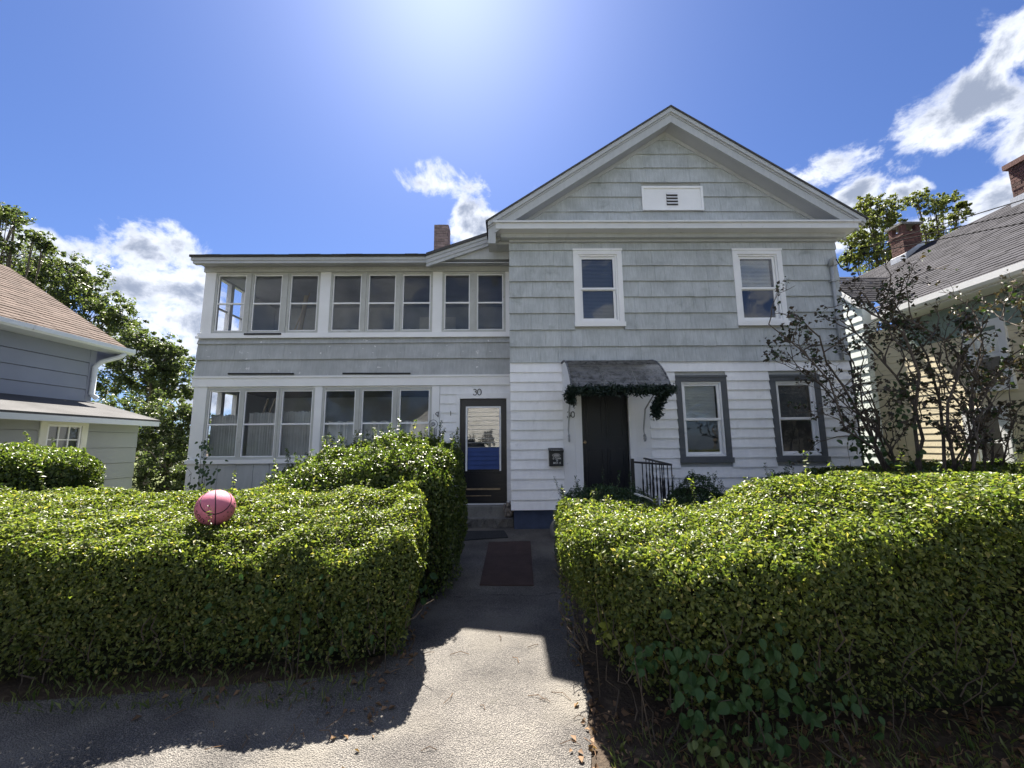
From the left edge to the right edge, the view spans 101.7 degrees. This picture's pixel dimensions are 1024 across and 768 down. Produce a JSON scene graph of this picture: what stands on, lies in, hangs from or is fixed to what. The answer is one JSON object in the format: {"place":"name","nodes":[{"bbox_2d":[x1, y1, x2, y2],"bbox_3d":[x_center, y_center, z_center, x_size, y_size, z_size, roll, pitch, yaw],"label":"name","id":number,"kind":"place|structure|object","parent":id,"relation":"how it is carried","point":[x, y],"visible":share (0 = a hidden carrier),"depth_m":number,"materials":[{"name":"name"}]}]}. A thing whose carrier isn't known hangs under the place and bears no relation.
{"place":"outdoors","nodes":[
{"label":"outdoors","id":0,"kind":"place"},
{"bbox_2d":[1,657,376,713],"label":"grass","id":1,"kind":"structure","parent":0,"point":[219,672],"depth_m":2.92,"materials":[{"name":"green plant"}]},
{"bbox_2d":[0,523,591,767],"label":"path","id":2,"kind":"structure","parent":0,"point":[512,724],"depth_m":2.69,"materials":[{"name":"concrete"}]},
{"bbox_2d":[459,530,507,540],"bbox_3d":[-0.487,2.526,6.993,0.772,0.042,0.588,1,-8,-11],"label":"doormat","id":3,"kind":"object","parent":2,"relation":"on","point":[480,535],"visible":0.82,"depth_m":6.89,"materials":[{"name":"black rubber"}]},
{"bbox_2d":[480,541,533,585],"bbox_3d":[-0.040,2.389,5.648,0.683,0.096,1.803,0,-8,-1],"label":"runner mat","id":4,"kind":"object","parent":2,"relation":"on","point":[507,563],"visible":1,"depth_m":5.42,"materials":[{"name":"black rubber"}]},
{"bbox_2d":[132,458,512,512],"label":"lawn","id":5,"kind":"structure","parent":0,"point":[135,464],"depth_m":19.58,"materials":[{"name":"green plant"}]},
{"bbox_2d":[0,201,56,284],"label":"feathery tree","id":6,"kind":"object","parent":5,"relation":"on","point":[35,239],"visible":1,"depth_m":15.73,"materials":[{"name":"green plant"}]},
{"bbox_2d":[5,241,150,370],"bbox_3d":[-20.793,-1.012,18.727,6.976,11.329,5.052,0,-8,-1],"label":"broadleaf tree","id":7,"kind":"object","parent":5,"relation":"on","point":[89,300],"visible":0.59,"depth_m":19.20,"materials":[{"name":"green plant"}]},
{"bbox_2d":[95,321,195,485],"bbox_3d":[-14.725,0.878,16.584,4.787,6.866,3.380,0,-8,-1],"label":"broadleaf tree","id":8,"kind":"object","parent":5,"relation":"on","point":[164,363],"visible":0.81,"depth_m":16.40,"materials":[{"name":"green plant"}]},
{"bbox_2d":[91,388,214,491],"bbox_3d":[-11.364,1.950,13.288,3.885,3.781,2.400,0,-8,-1],"label":"broadleaf tree","id":9,"kind":"object","parent":5,"relation":"on","point":[167,428],"visible":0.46,"depth_m":13.06,"materials":[{"name":"green plant"}]},
{"bbox_2d":[132,442,207,495],"bbox_3d":[-9.846,2.703,11.915,2.982,2.052,1.858,0,-8,-1],"label":"understory bush","id":10,"kind":"object","parent":5,"relation":"on","point":[173,479],"visible":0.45,"depth_m":11.68,"materials":[{"name":"green plant"}]},
{"bbox_2d":[0,454,1023,767],"bbox_3d":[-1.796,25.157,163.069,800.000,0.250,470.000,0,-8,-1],"label":"ground","id":11,"kind":"structure","parent":0,"point":[606,700],"depth_m":2.59,"materials":[{"name":"soil"}]},
{"bbox_2d":[0,431,105,492],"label":"hedge","id":12,"kind":"object","parent":11,"relation":"on","point":[23,464],"visible":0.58,"depth_m":5.51,"materials":[{"name":"green plant"}]},
{"bbox_2d":[0,264,159,492],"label":"neighbour house","id":13,"kind":"structure","parent":11,"relation":"on","point":[55,354],"depth_m":8.96,"materials":[{"name":"grey"}]},
{"bbox_2d":[37,421,88,448],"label":"window","id":14,"kind":"structure","parent":13,"relation":"in","point":[81,442],"depth_m":8.19,"materials":[{"name":"white plastic"}]},
{"bbox_2d":[181,440,227,490],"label":"corner shrub","id":15,"kind":"object","parent":11,"relation":"on","point":[203,473],"visible":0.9,"depth_m":7.18,"materials":[{"name":"green plant"}]},
{"bbox_2d":[0,470,433,695],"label":"hedge","id":16,"kind":"object","parent":11,"relation":"on","point":[98,579],"visible":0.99,"depth_m":3.14,"materials":[{"name":"green plant"}]},
{"bbox_2d":[194,490,235,525],"bbox_3d":[-2.489,1.038,3.494,0.289,0.296,0.293,0,-8,-1],"label":"basketball","id":17,"kind":"object","parent":16,"relation":"on","point":[222,504],"visible":0.95,"depth_m":3.41,"materials":[{"name":"pink rubber"}]},
{"bbox_2d":[175,560,390,683],"bbox_3d":[-1.656,1.735,3.043,1.502,0.857,0.308,1,-8,-9],"label":"creeper","id":18,"kind":"object","parent":16,"relation":"attached to","point":[304,631],"visible":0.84,"depth_m":3.03,"materials":[{"name":"green plant"}]},
{"bbox_2d":[261,416,467,600],"bbox_3d":[-1.839,1.395,4.977,2.608,2.052,1.442,0,-8,-1],"label":"hedge","id":19,"kind":"object","parent":11,"relation":"on","point":[435,463],"visible":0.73,"depth_m":4.69,"materials":[{"name":"green plant"}]},
{"bbox_2d":[411,569,442,607],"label":"creeper","id":20,"kind":"object","parent":11,"relation":"on","point":[433,575],"visible":0.48,"depth_m":4.12,"materials":[{"name":"green plant"}]},
{"bbox_2d":[184,105,868,528],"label":"house","id":21,"kind":"structure","parent":11,"relation":"on","point":[674,243],"depth_m":8.12,"materials":[{"name":"grey paint"}]},
{"bbox_2d":[201,388,242,459],"bbox_3d":[-5.735,0.791,8.280,0.703,1.404,0.080,0,-8,-1],"label":"window","id":22,"kind":"structure","parent":21,"relation":"in","point":[209,391],"depth_m":8.25,"materials":[{"name":"white paint"}]},
{"bbox_2d":[211,273,248,332],"bbox_3d":[-5.810,-1.669,8.633,0.671,1.301,0.080,0,-8,-1],"label":"window","id":23,"kind":"structure","parent":21,"relation":"in","point":[218,279],"depth_m":8.60,"materials":[{"name":"white paint"}]},
{"bbox_2d":[237,388,279,459],"bbox_3d":[-5.016,0.786,8.288,0.737,1.404,0.080,0,-8,-1],"label":"window","id":24,"kind":"structure","parent":21,"relation":"in","point":[245,390],"depth_m":8.26,"materials":[{"name":"white paint"}]},
{"bbox_2d":[228,373,293,374],"bbox_3d":[-5.033,-0.205,8.350,1.305,0.039,0.030,0,-8,-1],"label":"black strip","id":25,"kind":"object","parent":21,"relation":"on","point":[260,373],"visible":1,"depth_m":8.34,"materials":[{"name":"metal"}]},
{"bbox_2d":[248,273,284,332],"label":"window","id":26,"kind":"structure","parent":21,"relation":"in","point":[254,276],"depth_m":8.62,"materials":[{"name":"white paint"}]},
{"bbox_2d":[275,388,314,458],"bbox_3d":[-4.290,0.780,8.297,0.702,1.404,0.080,0,-8,-1],"label":"window","id":27,"kind":"structure","parent":21,"relation":"in","point":[282,390],"depth_m":8.27,"materials":[{"name":"white paint"}]},
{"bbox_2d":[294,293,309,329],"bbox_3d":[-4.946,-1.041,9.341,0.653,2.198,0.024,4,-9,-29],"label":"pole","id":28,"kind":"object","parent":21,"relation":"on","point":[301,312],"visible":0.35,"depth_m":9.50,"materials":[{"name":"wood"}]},
{"bbox_2d":[297,295,308,329],"bbox_3d":[-4.872,-1.020,9.490,0.093,2.208,0.502,-2,-8,8],"label":"pole","id":29,"kind":"object","parent":21,"relation":"on","point":[301,322],"visible":0.25,"depth_m":9.64,"materials":[{"name":"wood"}]},
{"bbox_2d":[285,272,320,332],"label":"window","id":30,"kind":"structure","parent":21,"relation":"in","point":[314,274],"depth_m":8.62,"materials":[{"name":"white paint"}]},
{"bbox_2d":[319,388,357,450],"bbox_3d":[-3.440,0.775,8.307,0.707,1.404,0.080,0,-8,-1],"label":"window","id":31,"kind":"structure","parent":21,"relation":"in","point":[324,394],"depth_m":8.31,"materials":[{"name":"white paint"}]},
{"bbox_2d":[328,272,363,332],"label":"window","id":32,"kind":"structure","parent":21,"relation":"in","point":[333,275],"depth_m":8.64,"materials":[{"name":"white paint"}]},
{"bbox_2d":[342,373,410,373],"bbox_3d":[-2.723,-0.212,8.377,1.359,0.039,0.030,0,-8,-1],"label":"black strip","id":33,"kind":"object","parent":21,"relation":"on","point":[376,373],"visible":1,"depth_m":8.36,"materials":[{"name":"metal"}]},
{"bbox_2d":[358,387,394,444],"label":"window","id":34,"kind":"structure","parent":21,"relation":"in","point":[361,403],"depth_m":8.33,"materials":[{"name":"white paint"}]},
{"bbox_2d":[364,272,397,331],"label":"window","id":35,"kind":"structure","parent":21,"relation":"in","point":[369,274],"depth_m":8.64,"materials":[{"name":"white paint"}]},
{"bbox_2d":[396,387,431,437],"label":"window","id":36,"kind":"structure","parent":21,"relation":"in","point":[399,389],"depth_m":8.34,"materials":[{"name":"white paint"}]},
{"bbox_2d":[399,272,432,331],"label":"window","id":37,"kind":"structure","parent":21,"relation":"in","point":[403,274],"depth_m":8.65,"materials":[{"name":"white paint"}]},
{"bbox_2d":[429,412,438,434],"bbox_3d":[-1.549,0.800,8.230,0.180,0.512,0.107,0,-8,-1],"label":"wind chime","id":38,"kind":"object","parent":21,"relation":"attached to","point":[434,423],"visible":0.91,"depth_m":8.18,"materials":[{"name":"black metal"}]},
{"bbox_2d":[442,272,471,331],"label":"window","id":39,"kind":"structure","parent":21,"relation":"in","point":[444,274],"depth_m":8.66,"materials":[{"name":"white paint"}]},
{"bbox_2d":[460,399,506,502],"bbox_3d":[-0.569,1.312,8.272,0.927,2.042,0.140,0,-8,-1],"label":"door","id":40,"kind":"structure","parent":21,"relation":"in","point":[485,453],"depth_m":8.27,"materials":[{"name":"black paint"}]},
{"bbox_2d":[475,272,505,331],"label":"window","id":41,"kind":"structure","parent":21,"relation":"in","point":[477,274],"depth_m":8.67,"materials":[{"name":"white paint"}]},
{"bbox_2d":[503,501,513,517],"bbox_3d":[-0.051,2.312,7.697,0.194,0.300,0.170,3,-9,-24],"label":"figurine","id":42,"kind":"object","parent":21,"relation":"on","point":[507,510],"visible":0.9,"depth_m":7.65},
{"bbox_2d":[548,448,563,465],"bbox_3d":[0.786,1.305,7.451,0.264,0.321,0.127,0,-8,-1],"label":"mailbox","id":43,"kind":"object","parent":21,"relation":"attached to","point":[555,456],"visible":1,"depth_m":7.40,"materials":[{"name":"black metal"}]},
{"bbox_2d":[572,248,625,326],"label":"window","id":44,"kind":"structure","parent":21,"relation":"in","point":[598,274],"depth_m":8.07,"materials":[{"name":"white paint"}]},
{"bbox_2d":[581,393,629,499],"bbox_3d":[1.706,1.129,7.618,0.856,2.188,0.125,0,-8,-1],"label":"door","id":45,"kind":"structure","parent":21,"relation":"in","point":[604,419],"depth_m":7.65,"materials":[{"name":"black paint"}]},
{"bbox_2d":[561,360,670,441],"bbox_3d":[1.726,0.237,7.095,1.635,1.473,1.174,0,-8,-1],"label":"awning","id":46,"kind":"object","parent":21,"relation":"attached to","point":[593,376],"visible":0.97,"depth_m":6.83,"materials":[{"name":"metal"}]},
{"bbox_2d":[561,382,679,420],"bbox_3d":[1.712,0.274,6.562,1.846,0.638,0.437,0,-8,-1],"label":"garland","id":47,"kind":"object","parent":46,"relation":"attached to","point":[662,393],"visible":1,"depth_m":6.49},
{"bbox_2d":[630,457,673,507],"bbox_3d":[2.133,1.895,6.834,0.633,1.362,1.161,0,-8,-1],"label":"stair railing","id":48,"kind":"object","parent":21,"relation":"on","point":[662,486],"visible":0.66,"depth_m":6.36,"materials":[{"name":"black metal"}]},
{"bbox_2d":[675,375,734,462],"bbox_3d":[3.515,0.638,7.695,0.977,1.601,0.187,0,-8,-1],"label":"window","id":49,"kind":"structure","parent":21,"relation":"in","point":[689,386],"depth_m":7.70,"materials":[{"name":"grey paint"}]},
{"bbox_2d":[731,248,790,325],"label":"window","id":50,"kind":"structure","parent":21,"relation":"in","point":[757,272],"depth_m":8.12,"materials":[{"name":"white paint"}]},
{"bbox_2d":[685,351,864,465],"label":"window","id":51,"kind":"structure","parent":21,"relation":"in","point":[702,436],"depth_m":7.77,"materials":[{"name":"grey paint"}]},
{"bbox_2d":[828,246,865,359],"bbox_3d":[6.420,-1.557,7.865,0.614,2.215,0.167,-2,-8,11],"label":"service mast","id":52,"kind":"object","parent":21,"relation":"attached to","point":[832,281],"visible":0.95,"depth_m":7.95,"materials":[{"name":"grey metal"}]},
{"bbox_2d":[865,222,1023,253],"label":"cable","id":53,"kind":"object","parent":52,"relation":"attached to","point":[950,237],"visible":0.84,"depth_m":6.78,"materials":[{"name":"black rubber"}]},
{"bbox_2d":[549,520,555,538],"bbox_3d":[0.836,2.418,6.872,0.440,0.440,0.520,0,-8,-1],"label":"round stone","id":54,"kind":"object","parent":11,"relation":"on","point":[552,532],"visible":0.11,"depth_m":6.77,"materials":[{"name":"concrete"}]},
{"bbox_2d":[130,586,1023,767],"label":"leaf litter","id":55,"kind":"object","parent":11,"relation":"on","point":[939,749],"visible":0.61,"depth_m":2.51,"materials":[{"name":"brown plant"}]},
{"bbox_2d":[553,469,658,577],"bbox_3d":[1.166,1.725,5.172,1.370,1.360,0.774,0,-8,-1],"label":"hedge","id":56,"kind":"object","parent":11,"relation":"on","point":[623,493],"visible":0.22,"depth_m":5.12,"materials":[{"name":"green plant"}]},
{"bbox_2d":[584,613,633,696],"bbox_3d":[0.591,1.811,2.675,0.252,0.578,0.341,6,-10,-38],"label":"creeper","id":57,"kind":"object","parent":11,"relation":"on","point":[603,625],"visible":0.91,"depth_m":2.67,"materials":[{"name":"green plant"}]},
{"bbox_2d":[634,493,655,505],"bbox_3d":[1.342,1.451,4.150,0.165,0.690,0.200,0,-8,-1],"label":"garden light","id":58,"kind":"object","parent":11,"relation":"on","point":[647,498],"visible":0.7,"depth_m":4.15,"materials":[{"name":"metal"}]},
{"bbox_2d":[664,471,725,509],"bbox_3d":[2.719,1.861,6.037,0.986,1.237,0.888,-2,-8,9],"label":"bush","id":59,"kind":"object","parent":11,"relation":"on","point":[685,494],"visible":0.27,"depth_m":5.99,"materials":[{"name":"green plant"}]},
{"bbox_2d":[677,724,790,767],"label":"weed","id":60,"kind":"object","parent":11,"relation":"on","point":[697,745],"visible":0.9,"depth_m":2.23,"materials":[{"name":"green plant"}]},
{"bbox_2d":[625,609,884,767],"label":"creeper","id":61,"kind":"object","parent":11,"relation":"on","point":[691,685],"visible":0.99,"depth_m":2.24,"materials":[{"name":"green plant"}]},
{"bbox_2d":[752,460,817,496],"bbox_3d":[3.757,1.735,5.605,1.779,1.399,1.159,0,-8,-1],"label":"bush","id":62,"kind":"object","parent":11,"relation":"on","point":[778,474],"visible":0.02,"depth_m":5.79,"materials":[{"name":"green plant"}]},
{"bbox_2d":[552,443,1023,767],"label":"hedge","id":63,"kind":"object","parent":11,"relation":"on","point":[902,591],"visible":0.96,"depth_m":2.48,"materials":[{"name":"green plant"}]},
{"bbox_2d":[837,192,909,330],"bbox_3d":[19.649,-2.959,21.737,3.912,15.332,2.676,4,-9,-27],"label":"broadleaf tree","id":64,"kind":"object","parent":11,"relation":"on","point":[876,221],"visible":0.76,"depth_m":22.35,"materials":[{"name":"green plant"}]},
{"bbox_2d":[837,381,940,472],"bbox_3d":[5.493,1.167,5.965,1.398,2.447,0.320,-1,-8,2],"label":"ivy","id":65,"kind":"object","parent":11,"relation":"on","point":[921,452],"visible":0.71,"depth_m":6.01,"materials":[{"name":"green plant"}]},
{"bbox_2d":[761,249,1023,473],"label":"lilac shrub","id":66,"kind":"object","parent":11,"relation":"on","point":[898,324],"visible":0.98,"depth_m":6.09,"materials":[{"name":"green plant"}]},
{"bbox_2d":[801,450,1023,474],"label":"hedge","id":67,"kind":"object","parent":11,"relation":"on","point":[1012,465],"visible":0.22,"depth_m":6.18,"materials":[{"name":"green plant"}]},
{"bbox_2d":[839,154,1023,465],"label":"neighbour house","id":68,"kind":"structure","parent":11,"relation":"on","point":[982,261],"depth_m":8.34,"materials":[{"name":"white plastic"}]},
{"bbox_2d":[860,199,1023,248],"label":"cable","id":69,"kind":"object","parent":68,"relation":"attached to","point":[946,223],"visible":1,"depth_m":6.91,"materials":[{"name":"black rubber"}]},
{"bbox_2d":[861,212,1023,248],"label":"cable","id":70,"kind":"object","parent":68,"relation":"attached to","point":[946,229],"visible":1,"depth_m":6.87,"materials":[{"name":"black rubber"}]},
{"bbox_2d":[960,316,1017,392],"bbox_3d":[8.314,-0.489,7.280,0.070,1.240,0.672,0,-8,-1],"label":"window","id":71,"kind":"structure","parent":68,"relation":"in","point":[1001,341],"depth_m":7.18,"materials":[{"name":"grey glass"}]},
{"bbox_2d":[961,405,1018,463],"bbox_3d":[8.325,1.000,7.266,0.070,1.190,0.695,0,-8,-1],"label":"window","id":72,"kind":"structure","parent":68,"relation":"in","point":[998,424],"depth_m":7.16,"materials":[{"name":"white plastic"}]},
{"bbox_2d":[901,186,974,243],"bbox_3d":[26.614,-3.592,24.992,4.353,17.385,2.622,0,-8,-1],"label":"broadleaf tree","id":73,"kind":"object","parent":11,"relation":"on","point":[940,203],"visible":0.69,"depth_m":25.85,"materials":[{"name":"green plant"}]},
{"bbox_2d":[883,269,1023,470],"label":"lilac shrub","id":74,"kind":"object","parent":11,"relation":"on","point":[985,440],"visible":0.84,"depth_m":5.89,"materials":[{"name":"green plant"}]},
{"bbox_2d":[0,0,1023,439],"label":"sky","id":75,"kind":"structure","parent":0,"point":[145,136],"materials":[{"name":"blue"}]},
{"bbox_2d":[601,713,1023,767],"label":"grass","id":76,"kind":"structure","parent":0,"point":[971,744],"depth_m":2.33,"materials":[{"name":"green plant"}]}
]}

